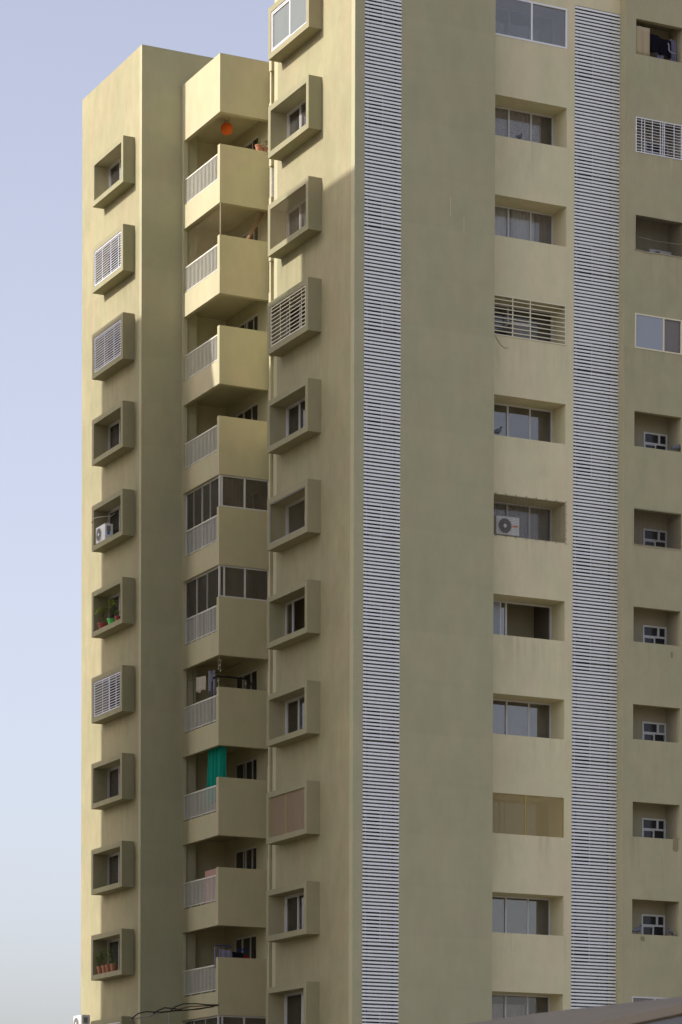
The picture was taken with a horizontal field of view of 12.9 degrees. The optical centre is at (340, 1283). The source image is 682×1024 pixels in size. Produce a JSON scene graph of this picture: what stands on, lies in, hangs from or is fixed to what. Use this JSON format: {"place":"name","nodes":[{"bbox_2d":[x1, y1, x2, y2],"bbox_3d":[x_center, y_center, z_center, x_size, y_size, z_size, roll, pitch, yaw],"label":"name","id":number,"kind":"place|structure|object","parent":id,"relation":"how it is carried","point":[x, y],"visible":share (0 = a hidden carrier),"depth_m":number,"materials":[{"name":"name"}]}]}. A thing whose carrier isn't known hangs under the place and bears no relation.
{"place":"outdoors","nodes":[
{"label":"outdoors","id":0,"kind":"place"},
{"bbox_2d":[0,0,274,1023],"label":"sky","id":1,"kind":"structure","parent":0,"point":[54,53],"materials":[{"name":"blue"}]},
{"bbox_2d":[205,869,215,903],"bbox_3d":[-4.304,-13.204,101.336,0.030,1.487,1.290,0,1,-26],"label":"board","id":2,"kind":"object","parent":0,"point":[212,872],"visible":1,"depth_m":101.57,"materials":[{"name":"brown"}]},
{"bbox_2d":[467,996,681,1023],"bbox_3d":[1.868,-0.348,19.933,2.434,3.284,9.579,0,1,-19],"label":"roof","id":3,"kind":"structure","parent":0,"point":[663,1011],"depth_m":18.74,"materials":[{"name":"grey metal"}]},
{"label":"ground","id":4,"kind":"structure","parent":0,"visible":0},
{"bbox_2d":[130,1005,216,1023],"bbox_3d":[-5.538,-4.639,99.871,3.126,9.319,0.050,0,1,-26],"label":"pipe frame","id":5,"kind":"object","parent":4,"relation":"on","point":[169,1012],"visible":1,"depth_m":99.71,"materials":[{"name":"grey metal"}]},
{"bbox_2d":[131,1007,206,1019],"bbox_3d":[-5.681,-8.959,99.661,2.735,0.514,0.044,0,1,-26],"label":"cable","id":6,"kind":"object","parent":5,"relation":"attached to","point":[168,1011],"visible":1,"depth_m":99.60,"materials":[{"name":"black rubber"}]},
{"bbox_2d":[150,1006,214,1016],"bbox_3d":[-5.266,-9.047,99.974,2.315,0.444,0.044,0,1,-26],"label":"cable","id":7,"kind":"object","parent":5,"relation":"attached to","point":[180,1009],"visible":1,"depth_m":99.76,"materials":[{"name":"black rubber"}]},
{"bbox_2d":[170,1003,218,1010],"bbox_3d":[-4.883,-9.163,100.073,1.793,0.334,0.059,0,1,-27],"label":"cable","id":8,"kind":"object","parent":5,"relation":"attached to","point":[194,1003],"visible":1,"depth_m":100.05,"materials":[{"name":"black rubber"}]},
{"bbox_2d":[81,0,681,1023],"bbox_3d":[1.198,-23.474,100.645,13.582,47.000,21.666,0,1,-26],"label":"apartment tower","id":9,"kind":"structure","parent":4,"relation":"on","point":[401,632],"depth_m":92.47,"materials":[{"name":"beige paint"}]},
{"bbox_2d":[73,1015,89,1023],"bbox_3d":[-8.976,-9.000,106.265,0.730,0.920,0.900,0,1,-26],"label":"ac outdoor unit","id":10,"kind":"object","parent":9,"relation":"attached to","point":[81,1019],"visible":1,"depth_m":105.84,"materials":[{"name":"grey metal"}]},
{"bbox_2d":[94,951,104,973],"bbox_3d":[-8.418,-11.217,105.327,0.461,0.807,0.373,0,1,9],"label":"potted plant","id":11,"kind":"object","parent":9,"relation":"on","point":[99,969],"visible":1,"depth_m":105.28,"materials":[{"name":"green plant"}]},
{"bbox_2d":[93,607,109,628],"bbox_3d":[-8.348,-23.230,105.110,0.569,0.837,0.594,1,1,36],"label":"potted plant","id":12,"kind":"object","parent":9,"relation":"on","point":[101,624],"visible":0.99,"depth_m":105.02,"materials":[{"name":"green plant"}]},
{"bbox_2d":[101,965,105,972],"bbox_3d":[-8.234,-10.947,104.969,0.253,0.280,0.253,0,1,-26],"label":"potted plant","id":13,"kind":"object","parent":9,"relation":"on","point":[103,968],"visible":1,"depth_m":104.88,"materials":[{"name":"ceramic"}]},
{"bbox_2d":[96,523,112,543],"bbox_3d":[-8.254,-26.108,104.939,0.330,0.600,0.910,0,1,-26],"label":"ac outdoor unit","id":14,"kind":"object","parent":9,"relation":"on","point":[104,531],"visible":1,"depth_m":104.62,"materials":[{"name":"grey metal"}]},
{"bbox_2d":[102,946,112,971],"bbox_3d":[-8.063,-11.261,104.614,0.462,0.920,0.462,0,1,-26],"label":"potted plant","id":15,"kind":"object","parent":9,"relation":"on","point":[108,968],"visible":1,"depth_m":104.59,"materials":[{"name":"green plant"}]},
{"bbox_2d":[107,599,116,623],"bbox_3d":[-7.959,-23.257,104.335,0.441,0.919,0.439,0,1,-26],"label":"potted plant","id":16,"kind":"object","parent":9,"relation":"on","point":[110,620],"visible":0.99,"depth_m":104.27,"materials":[{"name":"green plant"}]},
{"bbox_2d":[109,958,116,970],"bbox_3d":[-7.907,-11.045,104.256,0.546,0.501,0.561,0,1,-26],"label":"potted plant","id":17,"kind":"object","parent":9,"relation":"on","point":[113,965],"visible":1,"depth_m":104.17,"materials":[{"name":"orange plant"}]},
{"bbox_2d":[114,610,119,620],"bbox_3d":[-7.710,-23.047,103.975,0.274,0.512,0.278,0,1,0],"label":"potted plant","id":18,"kind":"object","parent":9,"relation":"on","point":[117,617],"visible":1,"depth_m":103.92,"materials":[{"name":"green plant"}]},
{"bbox_2d":[187,207,219,285],"bbox_3d":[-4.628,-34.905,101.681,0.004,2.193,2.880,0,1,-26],"label":"bird net","id":19,"kind":"object","parent":9,"relation":"attached to","point":[203,241],"visible":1,"depth_m":101.71,"materials":[{"name":"black plastic"}]},
{"bbox_2d":[207,746,220,803],"bbox_3d":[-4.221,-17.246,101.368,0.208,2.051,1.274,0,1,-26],"label":"shade curtain","id":20,"kind":"object","parent":9,"relation":"hanging from","point":[214,764],"visible":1,"depth_m":101.45,"materials":[{"name":"teal fabric"}]},
{"bbox_2d":[220,202,220,233],"bbox_3d":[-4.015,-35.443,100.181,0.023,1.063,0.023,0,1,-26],"label":"net post","id":21,"kind":"object","parent":9,"relation":"on","point":[220,217],"visible":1,"depth_m":100.17,"materials":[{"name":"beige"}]},
{"bbox_2d":[221,746,225,776],"bbox_3d":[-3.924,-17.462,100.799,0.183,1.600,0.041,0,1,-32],"label":"shade curtain","id":22,"kind":"object","parent":9,"relation":"hanging from","point":[223,761],"visible":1,"depth_m":100.78,"materials":[{"name":"teal fabric"}]},
{"bbox_2d":[221,119,232,134],"bbox_3d":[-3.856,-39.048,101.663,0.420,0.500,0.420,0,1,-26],"label":"hanging lantern","id":23,"kind":"object","parent":9,"relation":"hanging from","point":[226,128],"visible":1,"depth_m":101.53,"materials":[{"name":"orange paper"}]},
{"bbox_2d":[216,945,245,952],"bbox_3d":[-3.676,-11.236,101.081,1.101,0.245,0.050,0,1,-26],"label":"clothes hangers","id":24,"kind":"object","parent":9,"relation":"hanging from","point":[231,947],"visible":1,"depth_m":101.06,"materials":[{"name":"blue"}]},
{"bbox_2d":[214,946,216,967],"bbox_3d":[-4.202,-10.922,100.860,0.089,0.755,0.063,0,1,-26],"label":"garment","id":25,"kind":"object","parent":24,"relation":"hanging from","point":[215,952],"visible":1,"depth_m":100.84,"materials":[{"name":"blue fabric"}]},
{"bbox_2d":[219,949,231,957],"bbox_3d":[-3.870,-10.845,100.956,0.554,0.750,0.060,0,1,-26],"label":"garment","id":26,"kind":"object","parent":24,"relation":"hanging from","point":[224,953],"visible":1,"depth_m":100.93,"materials":[{"name":"grey fabric"}]},
{"bbox_2d":[232,952,243,957],"bbox_3d":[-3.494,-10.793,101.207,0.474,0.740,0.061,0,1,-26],"label":"garment","id":27,"kind":"object","parent":24,"relation":"hanging from","point":[237,955],"visible":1,"depth_m":101.20,"materials":[{"name":"black fabric"}]},
{"bbox_2d":[211,675,252,722],"bbox_3d":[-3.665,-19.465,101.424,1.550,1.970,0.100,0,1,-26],"label":"swing frame","id":28,"kind":"object","parent":9,"relation":"on","point":[218,681],"visible":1,"depth_m":101.17,"materials":[{"name":"black metal"}]},
{"bbox_2d":[221,203,266,240],"bbox_3d":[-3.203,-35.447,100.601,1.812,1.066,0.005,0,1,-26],"label":"bird net","id":29,"kind":"object","parent":9,"relation":"attached to","point":[242,221],"visible":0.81,"depth_m":100.53,"materials":[{"name":"black plastic"}]},
{"bbox_2d":[235,935,255,958],"bbox_3d":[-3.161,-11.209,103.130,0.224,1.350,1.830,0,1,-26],"label":"balcony window","id":30,"kind":"structure","parent":9,"relation":"in","point":[248,943],"depth_m":103.05,"materials":[{"name":"black glass"}]},
{"bbox_2d":[235,669,256,689],"bbox_3d":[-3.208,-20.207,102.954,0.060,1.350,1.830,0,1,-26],"label":"balcony window","id":31,"kind":"structure","parent":9,"relation":"in","point":[252,675],"depth_m":102.90,"materials":[{"name":"black glass"}]},
{"bbox_2d":[235,757,256,779],"bbox_3d":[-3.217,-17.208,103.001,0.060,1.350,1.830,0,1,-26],"label":"balcony window","id":32,"kind":"structure","parent":9,"relation":"in","point":[247,769],"depth_m":103.00,"materials":[{"name":"black glass"}]},
{"bbox_2d":[235,846,256,868],"bbox_3d":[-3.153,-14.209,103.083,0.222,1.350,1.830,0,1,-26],"label":"balcony window","id":33,"kind":"structure","parent":9,"relation":"in","point":[245,858],"depth_m":103.08,"materials":[{"name":"black glass"}]},
{"bbox_2d":[236,402,257,420],"bbox_3d":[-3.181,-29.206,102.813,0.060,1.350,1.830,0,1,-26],"label":"balcony window","id":34,"kind":"structure","parent":9,"relation":"in","point":[251,413],"depth_m":102.60,"materials":[{"name":"black glass"}]},
{"bbox_2d":[237,313,257,329],"bbox_3d":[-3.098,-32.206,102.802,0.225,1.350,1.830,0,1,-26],"label":"balcony window","id":35,"kind":"structure","parent":9,"relation":"in","point":[252,323],"depth_m":102.50,"materials":[{"name":"black glass"}]},
{"bbox_2d":[241,227,257,239],"bbox_3d":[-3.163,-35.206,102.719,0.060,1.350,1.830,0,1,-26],"label":"balcony window","id":36,"kind":"structure","parent":9,"relation":"in","point":[255,232],"depth_m":102.27,"materials":[{"name":"black glass"}]},
{"bbox_2d":[242,136,257,149],"bbox_3d":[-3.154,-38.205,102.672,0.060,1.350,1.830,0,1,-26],"label":"balcony window","id":37,"kind":"structure","parent":9,"relation":"in","point":[251,145],"depth_m":102.30,"materials":[{"name":"black glass"}]},
{"bbox_2d":[245,492,256,508],"bbox_3d":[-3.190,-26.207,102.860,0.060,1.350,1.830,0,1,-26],"label":"balcony window","id":38,"kind":"structure","parent":9,"relation":"in","point":[251,500],"depth_m":102.55,"materials":[{"name":"black glass"}]},
{"bbox_2d":[246,212,263,238],"bbox_3d":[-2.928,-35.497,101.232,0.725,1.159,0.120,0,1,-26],"label":"leaning plank","id":39,"kind":"object","parent":9,"relation":"on","point":[252,230],"visible":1,"depth_m":101.21,"materials":[{"name":"brown wood"}]},
{"bbox_2d":[255,141,261,150],"bbox_3d":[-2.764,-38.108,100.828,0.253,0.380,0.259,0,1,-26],"label":"potted plant","id":40,"kind":"object","parent":9,"relation":"on","point":[258,146],"visible":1,"depth_m":100.75,"materials":[{"name":"pink plant"}]},
{"bbox_2d":[262,140,267,151],"bbox_3d":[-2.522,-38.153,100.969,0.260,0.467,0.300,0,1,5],"label":"potted plant","id":41,"kind":"object","parent":9,"relation":"on","point":[265,149],"visible":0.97,"depth_m":100.88,"materials":[{"name":"green plant"}]},
{"bbox_2d":[270,788,303,837],"bbox_3d":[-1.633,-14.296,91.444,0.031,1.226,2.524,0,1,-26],"label":"screen","id":42,"kind":"object","parent":9,"relation":"attached to","point":[286,812],"visible":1,"depth_m":91.42,"materials":[{"name":"beige fabric"}]},
{"bbox_2d":[271,185,305,246],"bbox_3d":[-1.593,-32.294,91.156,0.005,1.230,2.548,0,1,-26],"label":"bird net","id":43,"kind":"object","parent":9,"relation":"attached to","point":[279,217],"visible":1,"depth_m":91.08,"materials":[{"name":"black plastic"}]},
{"bbox_2d":[272,496,304,541],"bbox_3d":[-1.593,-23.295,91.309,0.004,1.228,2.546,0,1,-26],"label":"bird net","id":44,"kind":"object","parent":9,"relation":"attached to","point":[288,513],"visible":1,"depth_m":91.31,"materials":[{"name":"black plastic"}]},
{"bbox_2d":[364,1010,379,1022],"bbox_3d":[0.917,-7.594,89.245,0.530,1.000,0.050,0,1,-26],"label":"shaft window","id":45,"kind":"structure","parent":9,"relation":"in","point":[364,1010],"depth_m":89.25,"materials":[{"name":"white metal"}]},
{"bbox_2d":[364,706,380,740],"bbox_3d":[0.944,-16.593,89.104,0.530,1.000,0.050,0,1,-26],"label":"shaft window","id":46,"kind":"structure","parent":9,"relation":"in","point":[365,706],"depth_m":89.10,"materials":[{"name":"white metal"}]},
{"bbox_2d":[364,809,380,840],"bbox_3d":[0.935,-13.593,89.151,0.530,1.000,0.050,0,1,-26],"label":"shaft window","id":47,"kind":"structure","parent":9,"relation":"in","point":[364,809],"depth_m":89.16,"materials":[{"name":"white metal"}]},
{"bbox_2d":[364,909,380,942],"bbox_3d":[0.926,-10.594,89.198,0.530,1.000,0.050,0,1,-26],"label":"shaft window","id":48,"kind":"structure","parent":9,"relation":"in","point":[368,909],"depth_m":89.20,"materials":[{"name":"white metal"}]},
{"bbox_2d":[365,401,381,434],"bbox_3d":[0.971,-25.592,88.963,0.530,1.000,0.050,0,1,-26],"label":"shaft window","id":49,"kind":"structure","parent":9,"relation":"in","point":[366,401],"depth_m":88.96,"materials":[{"name":"white metal"}]},
{"bbox_2d":[365,501,381,536],"bbox_3d":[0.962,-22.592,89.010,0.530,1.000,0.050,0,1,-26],"label":"shaft window","id":50,"kind":"structure","parent":9,"relation":"in","point":[366,501],"depth_m":89.01,"materials":[{"name":"white metal"}]},
{"bbox_2d":[365,604,381,638],"bbox_3d":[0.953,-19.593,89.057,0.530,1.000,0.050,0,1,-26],"label":"shaft window","id":51,"kind":"structure","parent":9,"relation":"in","point":[365,604],"depth_m":89.05,"materials":[{"name":"white metal"}]},
{"bbox_2d":[366,92,382,129],"bbox_3d":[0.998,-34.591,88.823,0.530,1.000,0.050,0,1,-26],"label":"shaft window","id":52,"kind":"structure","parent":9,"relation":"in","point":[367,92],"depth_m":88.81,"materials":[{"name":"white metal"}]},
{"bbox_2d":[366,195,382,231],"bbox_3d":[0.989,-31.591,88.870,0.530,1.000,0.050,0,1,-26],"label":"shaft window","id":53,"kind":"structure","parent":9,"relation":"in","point":[366,195],"depth_m":88.88,"materials":[{"name":"white metal"}]},
{"bbox_2d":[366,298,382,331],"bbox_3d":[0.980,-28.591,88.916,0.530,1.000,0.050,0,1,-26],"label":"shaft window","id":54,"kind":"structure","parent":9,"relation":"in","point":[366,298],"depth_m":88.92,"materials":[{"name":"white metal"}]},
{"bbox_2d":[367,0,383,25],"bbox_3d":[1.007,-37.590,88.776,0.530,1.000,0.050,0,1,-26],"label":"shaft window","id":55,"kind":"structure","parent":9,"relation":"in","point":[367,0],"depth_m":88.79,"materials":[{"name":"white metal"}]},
{"bbox_2d":[494,426,502,433],"bbox_3d":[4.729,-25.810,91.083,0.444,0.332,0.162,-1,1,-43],"label":"pigeon","id":56,"kind":"object","parent":9,"relation":"on","point":[497,431],"visible":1,"depth_m":91.03,"materials":[{"name":"ceramic"}]},
{"bbox_2d":[495,515,518,536],"bbox_3d":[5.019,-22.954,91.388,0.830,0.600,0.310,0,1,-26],"label":"ac outdoor unit","id":57,"kind":"object","parent":9,"relation":"on","point":[505,524],"visible":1,"depth_m":91.24,"materials":[{"name":"grey metal"}]},
{"bbox_2d":[511,727,521,735],"bbox_3d":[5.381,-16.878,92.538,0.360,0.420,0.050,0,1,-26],"label":"cardboard box","id":58,"kind":"object","parent":9,"relation":"on","point":[516,731],"visible":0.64,"depth_m":92.51,"materials":[{"name":"white cardboard"}]},
{"bbox_2d":[505,322,529,337],"bbox_3d":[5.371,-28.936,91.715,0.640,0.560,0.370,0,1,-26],"label":"storage box","id":59,"kind":"object","parent":9,"relation":"on","point":[518,331],"visible":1,"depth_m":91.56,"materials":[{"name":"grey"}]},
{"bbox_2d":[492,895,549,934],"bbox_3d":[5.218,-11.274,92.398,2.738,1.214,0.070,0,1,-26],"label":"window","id":60,"kind":"structure","parent":9,"relation":"in","point":[505,897],"depth_m":92.62,"materials":[{"name":"white metal"}]},
{"bbox_2d":[492,994,549,1019],"bbox_3d":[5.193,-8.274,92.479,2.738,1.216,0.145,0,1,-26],"label":"window","id":61,"kind":"structure","parent":9,"relation":"in","point":[499,1011],"depth_m":92.51,"materials":[{"name":"grey glass"}]},
{"bbox_2d":[493,699,550,737],"bbox_3d":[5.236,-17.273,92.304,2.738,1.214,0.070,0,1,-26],"label":"window","id":62,"kind":"structure","parent":9,"relation":"in","point":[528,703],"depth_m":92.53,"materials":[{"name":"white metal"}]},
{"bbox_2d":[493,600,551,639],"bbox_3d":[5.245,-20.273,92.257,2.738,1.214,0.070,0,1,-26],"label":"window","id":63,"kind":"structure","parent":9,"relation":"in","point":[496,603],"depth_m":92.10,"materials":[{"name":"white metal"}]},
{"bbox_2d":[494,403,551,441],"bbox_3d":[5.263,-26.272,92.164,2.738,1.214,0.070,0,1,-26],"label":"window","id":64,"kind":"structure","parent":9,"relation":"in","point":[529,409],"depth_m":92.37,"materials":[{"name":"white metal"}]},
{"bbox_2d":[494,501,551,540],"bbox_3d":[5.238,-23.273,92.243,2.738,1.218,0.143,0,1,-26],"label":"window","id":65,"kind":"structure","parent":9,"relation":"in","point":[511,505],"depth_m":92.53,"materials":[{"name":"grey glass"}]},
{"bbox_2d":[495,205,552,244],"bbox_3d":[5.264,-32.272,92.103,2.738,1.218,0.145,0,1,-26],"label":"window","id":66,"kind":"structure","parent":9,"relation":"in","point":[522,221],"depth_m":92.28,"materials":[{"name":"grey glass"}]},
{"bbox_2d":[495,304,552,341],"bbox_3d":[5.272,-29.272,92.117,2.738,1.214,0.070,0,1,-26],"label":"window","id":67,"kind":"structure","parent":9,"relation":"in","point":[498,305],"depth_m":92.33,"materials":[{"name":"white metal"}]},
{"bbox_2d":[495,106,553,144],"bbox_3d":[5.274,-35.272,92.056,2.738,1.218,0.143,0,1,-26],"label":"window","id":68,"kind":"structure","parent":9,"relation":"in","point":[509,122],"depth_m":92.15,"materials":[{"name":"white metal"}]},
{"bbox_2d":[496,7,553,44],"bbox_3d":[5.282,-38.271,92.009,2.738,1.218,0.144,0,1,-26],"label":"window","id":69,"kind":"structure","parent":9,"relation":"in","point":[543,26],"depth_m":92.44,"materials":[{"name":"grey glass"}]},
{"bbox_2d":[493,793,563,837],"bbox_3d":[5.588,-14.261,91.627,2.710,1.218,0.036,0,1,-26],"label":"screen","id":70,"kind":"object","parent":9,"relation":"attached to","point":[517,814],"visible":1,"depth_m":91.69,"materials":[{"name":"brown fabric"}]},
{"bbox_2d":[494,493,565,542],"bbox_3d":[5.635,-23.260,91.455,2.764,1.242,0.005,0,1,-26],"label":"bird net","id":71,"kind":"object","parent":9,"relation":"attached to","point":[528,518],"visible":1,"depth_m":91.49,"materials":[{"name":"black plastic"}]},
{"bbox_2d":[496,0,566,48],"bbox_3d":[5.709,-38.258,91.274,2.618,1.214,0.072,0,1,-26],"label":"outer window","id":72,"kind":"structure","parent":9,"relation":"in","point":[531,3],"depth_m":91.32,"materials":[{"name":"white paint"}]},
{"bbox_2d":[572,829,589,865],"bbox_3d":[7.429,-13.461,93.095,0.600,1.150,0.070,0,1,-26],"label":"shaft window","id":73,"kind":"structure","parent":9,"relation":"in","point":[572,829],"depth_m":93.08,"materials":[{"name":"white metal"}]},
{"bbox_2d":[572,926,589,962],"bbox_3d":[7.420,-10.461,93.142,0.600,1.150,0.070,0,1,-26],"label":"shaft window","id":74,"kind":"structure","parent":9,"relation":"in","point":[573,926],"depth_m":93.14,"materials":[{"name":"white metal"}]},
{"bbox_2d":[573,634,590,671],"bbox_3d":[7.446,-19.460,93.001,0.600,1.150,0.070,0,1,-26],"label":"shaft window","id":75,"kind":"structure","parent":9,"relation":"in","point":[573,634],"depth_m":92.98,"materials":[{"name":"white metal"}]},
{"bbox_2d":[573,732,590,768],"bbox_3d":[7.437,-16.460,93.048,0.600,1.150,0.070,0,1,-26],"label":"shaft window","id":76,"kind":"structure","parent":9,"relation":"in","point":[577,732],"depth_m":93.05,"materials":[{"name":"white metal"}]},
{"bbox_2d":[573,536,591,573],"bbox_3d":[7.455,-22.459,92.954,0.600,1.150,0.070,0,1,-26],"label":"shaft window","id":77,"kind":"structure","parent":9,"relation":"in","point":[574,536],"depth_m":92.94,"materials":[{"name":"white metal"}]},
{"bbox_2d":[574,341,591,378],"bbox_3d":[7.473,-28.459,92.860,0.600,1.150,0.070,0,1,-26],"label":"shaft window","id":78,"kind":"structure","parent":9,"relation":"in","point":[574,341],"depth_m":92.85,"materials":[{"name":"white metal"}]},
{"bbox_2d":[574,439,591,476],"bbox_3d":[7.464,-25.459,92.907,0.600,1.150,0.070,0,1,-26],"label":"shaft window","id":79,"kind":"structure","parent":9,"relation":"in","point":[574,439],"depth_m":92.92,"materials":[{"name":"white metal"}]},
{"bbox_2d":[575,145,592,183],"bbox_3d":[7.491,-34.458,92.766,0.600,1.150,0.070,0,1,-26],"label":"shaft window","id":80,"kind":"structure","parent":9,"relation":"in","point":[575,145],"depth_m":92.76,"materials":[{"name":"white metal"}]},
{"bbox_2d":[575,243,592,281],"bbox_3d":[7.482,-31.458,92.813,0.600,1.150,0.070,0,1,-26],"label":"shaft window","id":81,"kind":"structure","parent":9,"relation":"in","point":[575,243],"depth_m":92.83,"materials":[{"name":"white metal"}]},
{"bbox_2d":[576,47,593,85],"bbox_3d":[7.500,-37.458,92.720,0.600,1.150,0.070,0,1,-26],"label":"shaft window","id":82,"kind":"structure","parent":9,"relation":"in","point":[576,47],"depth_m":92.71,"materials":[{"name":"white metal"}]},
{"bbox_2d":[632,925,641,931],"bbox_3d":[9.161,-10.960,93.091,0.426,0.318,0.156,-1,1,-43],"label":"pigeon","id":83,"kind":"object","parent":9,"relation":"on","point":[637,929],"visible":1,"depth_m":93.03,"materials":[{"name":"ceramic"}]},
{"bbox_2d":[636,26,649,55],"bbox_3d":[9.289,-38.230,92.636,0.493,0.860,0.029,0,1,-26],"label":"straw mat","id":84,"kind":"object","parent":9,"relation":"hanging from","point":[642,40],"visible":1,"depth_m":92.63,"materials":[{"name":"beige"}]},
{"bbox_2d":[632,996,662,1001],"bbox_3d":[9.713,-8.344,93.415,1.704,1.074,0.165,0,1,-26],"label":"window","id":85,"kind":"structure","parent":9,"relation":"in","point":[634,999],"depth_m":93.26,"materials":[{"name":"white metal"}]},
{"bbox_2d":[641,914,664,935],"bbox_3d":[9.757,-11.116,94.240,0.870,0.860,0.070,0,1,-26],"label":"utility window","id":86,"kind":"structure","parent":9,"relation":"in","point":[651,924],"depth_m":94.22,"materials":[{"name":"white metal"}]},
{"bbox_2d":[642,721,665,741],"bbox_3d":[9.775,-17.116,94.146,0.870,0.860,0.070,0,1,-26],"label":"utility window","id":87,"kind":"structure","parent":9,"relation":"in","point":[652,731],"depth_m":94.13,"materials":[{"name":"white metal"}]},
{"bbox_2d":[642,818,665,838],"bbox_3d":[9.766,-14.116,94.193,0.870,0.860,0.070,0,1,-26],"label":"utility window","id":88,"kind":"structure","parent":9,"relation":"in","point":[651,828],"depth_m":94.20,"materials":[{"name":"white metal"}]},
{"bbox_2d":[650,34,658,53],"bbox_3d":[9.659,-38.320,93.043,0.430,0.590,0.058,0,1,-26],"label":"garment","id":89,"kind":"object","parent":9,"relation":"hanging from","point":[654,43],"visible":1,"depth_m":93.06,"materials":[{"name":"black fabric"}]},
{"bbox_2d":[642,625,666,644],"bbox_3d":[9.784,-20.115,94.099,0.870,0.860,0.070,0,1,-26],"label":"utility window","id":90,"kind":"structure","parent":9,"relation":"in","point":[650,634],"depth_m":94.08,"materials":[{"name":"white metal"}]},
{"bbox_2d":[643,432,666,449],"bbox_3d":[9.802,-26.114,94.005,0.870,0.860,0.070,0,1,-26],"label":"utility window","id":91,"kind":"structure","parent":9,"relation":"in","point":[650,440],"depth_m":93.99,"materials":[{"name":"white metal"}]},
{"bbox_2d":[643,528,666,547],"bbox_3d":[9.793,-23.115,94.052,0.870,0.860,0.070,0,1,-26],"label":"utility window","id":92,"kind":"structure","parent":9,"relation":"in","point":[647,531],"depth_m":94.03,"materials":[{"name":"white metal"}]},
{"bbox_2d":[633,508,677,549],"bbox_3d":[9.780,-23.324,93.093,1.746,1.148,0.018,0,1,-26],"label":"net edge rope","id":93,"kind":"object","parent":9,"relation":"attached to","point":[633,534],"visible":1,"depth_m":92.71,"materials":[{"name":"beige fabric"}]},
{"bbox_2d":[634,508,678,549],"bbox_3d":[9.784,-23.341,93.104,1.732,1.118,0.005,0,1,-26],"label":"bird net","id":94,"kind":"object","parent":9,"relation":"attached to","point":[658,527],"visible":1,"depth_m":93.11,"materials":[{"name":"black plastic"}]},
{"bbox_2d":[645,141,668,156],"bbox_3d":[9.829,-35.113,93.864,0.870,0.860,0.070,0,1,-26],"label":"utility window","id":95,"kind":"structure","parent":9,"relation":"in","point":[646,143],"depth_m":93.85,"materials":[{"name":"white metal"}]},
{"bbox_2d":[635,215,681,255],"bbox_3d":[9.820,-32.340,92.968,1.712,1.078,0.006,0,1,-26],"label":"bird net","id":96,"kind":"object","parent":9,"relation":"attached to","point":[662,239],"visible":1,"depth_m":92.94,"materials":[{"name":"black plastic"}]},
{"bbox_2d":[646,249,670,254],"bbox_3d":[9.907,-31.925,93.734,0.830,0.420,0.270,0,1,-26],"label":"ac outdoor unit","id":97,"kind":"object","parent":9,"relation":"on","point":[658,251],"visible":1,"depth_m":93.58,"materials":[{"name":"grey"}]},
{"bbox_2d":[635,214,681,257],"bbox_3d":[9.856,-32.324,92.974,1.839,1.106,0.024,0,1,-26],"label":"net edge rope","id":98,"kind":"object","parent":9,"relation":"attached to","point":[651,252],"visible":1,"depth_m":92.79,"materials":[{"name":"beige fabric"}]},
{"bbox_2d":[635,313,681,354],"bbox_3d":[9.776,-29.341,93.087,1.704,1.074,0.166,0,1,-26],"label":"window","id":99,"kind":"structure","parent":9,"relation":"in","point":[654,333],"depth_m":93.01,"materials":[{"name":"grey glass"}]},
{"bbox_2d":[659,38,670,57],"bbox_3d":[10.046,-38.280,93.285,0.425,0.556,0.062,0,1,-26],"label":"garment","id":100,"kind":"object","parent":9,"relation":"hanging from","point":[663,47],"visible":1,"depth_m":93.28,"materials":[{"name":"black fabric"}]},
{"bbox_2d":[668,927,673,935],"bbox_3d":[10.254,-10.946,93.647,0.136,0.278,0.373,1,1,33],"label":"pigeon","id":101,"kind":"object","parent":9,"relation":"on","point":[670,932],"visible":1,"depth_m":93.58,"materials":[{"name":"ceramic"}]},
{"bbox_2d":[669,39,675,61],"bbox_3d":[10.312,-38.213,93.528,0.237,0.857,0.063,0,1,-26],"label":"garment","id":102,"kind":"object","parent":9,"relation":"hanging from","point":[673,49],"visible":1,"depth_m":93.52,"materials":[{"name":"blue fabric"}]},
{"bbox_2d":[671,444,679,449],"bbox_3d":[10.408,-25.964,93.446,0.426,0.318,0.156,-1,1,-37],"label":"pigeon","id":103,"kind":"object","parent":9,"relation":"on","point":[676,447],"visible":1,"depth_m":93.38,"materials":[{"name":"ceramic"}]},
{"bbox_3d":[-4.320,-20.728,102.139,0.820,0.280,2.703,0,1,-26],"label":"clothes line","id":104,"kind":"object","parent":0,"visible":0},
{"bbox_2d":[196,676,205,692],"bbox_3d":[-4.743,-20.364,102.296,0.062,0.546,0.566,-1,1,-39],"label":"towel","id":105,"kind":"object","parent":104,"relation":"hanging from","point":[200,683],"visible":1,"depth_m":102.31,"materials":[{"name":"beige fabric"}]},
{"bbox_2d":[208,669,215,696],"bbox_3d":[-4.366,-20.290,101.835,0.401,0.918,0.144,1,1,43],"label":"shirt","id":106,"kind":"object","parent":104,"relation":"hanging from","point":[211,674],"visible":1,"depth_m":101.84,"materials":[{"name":"fabric"}]}
]}

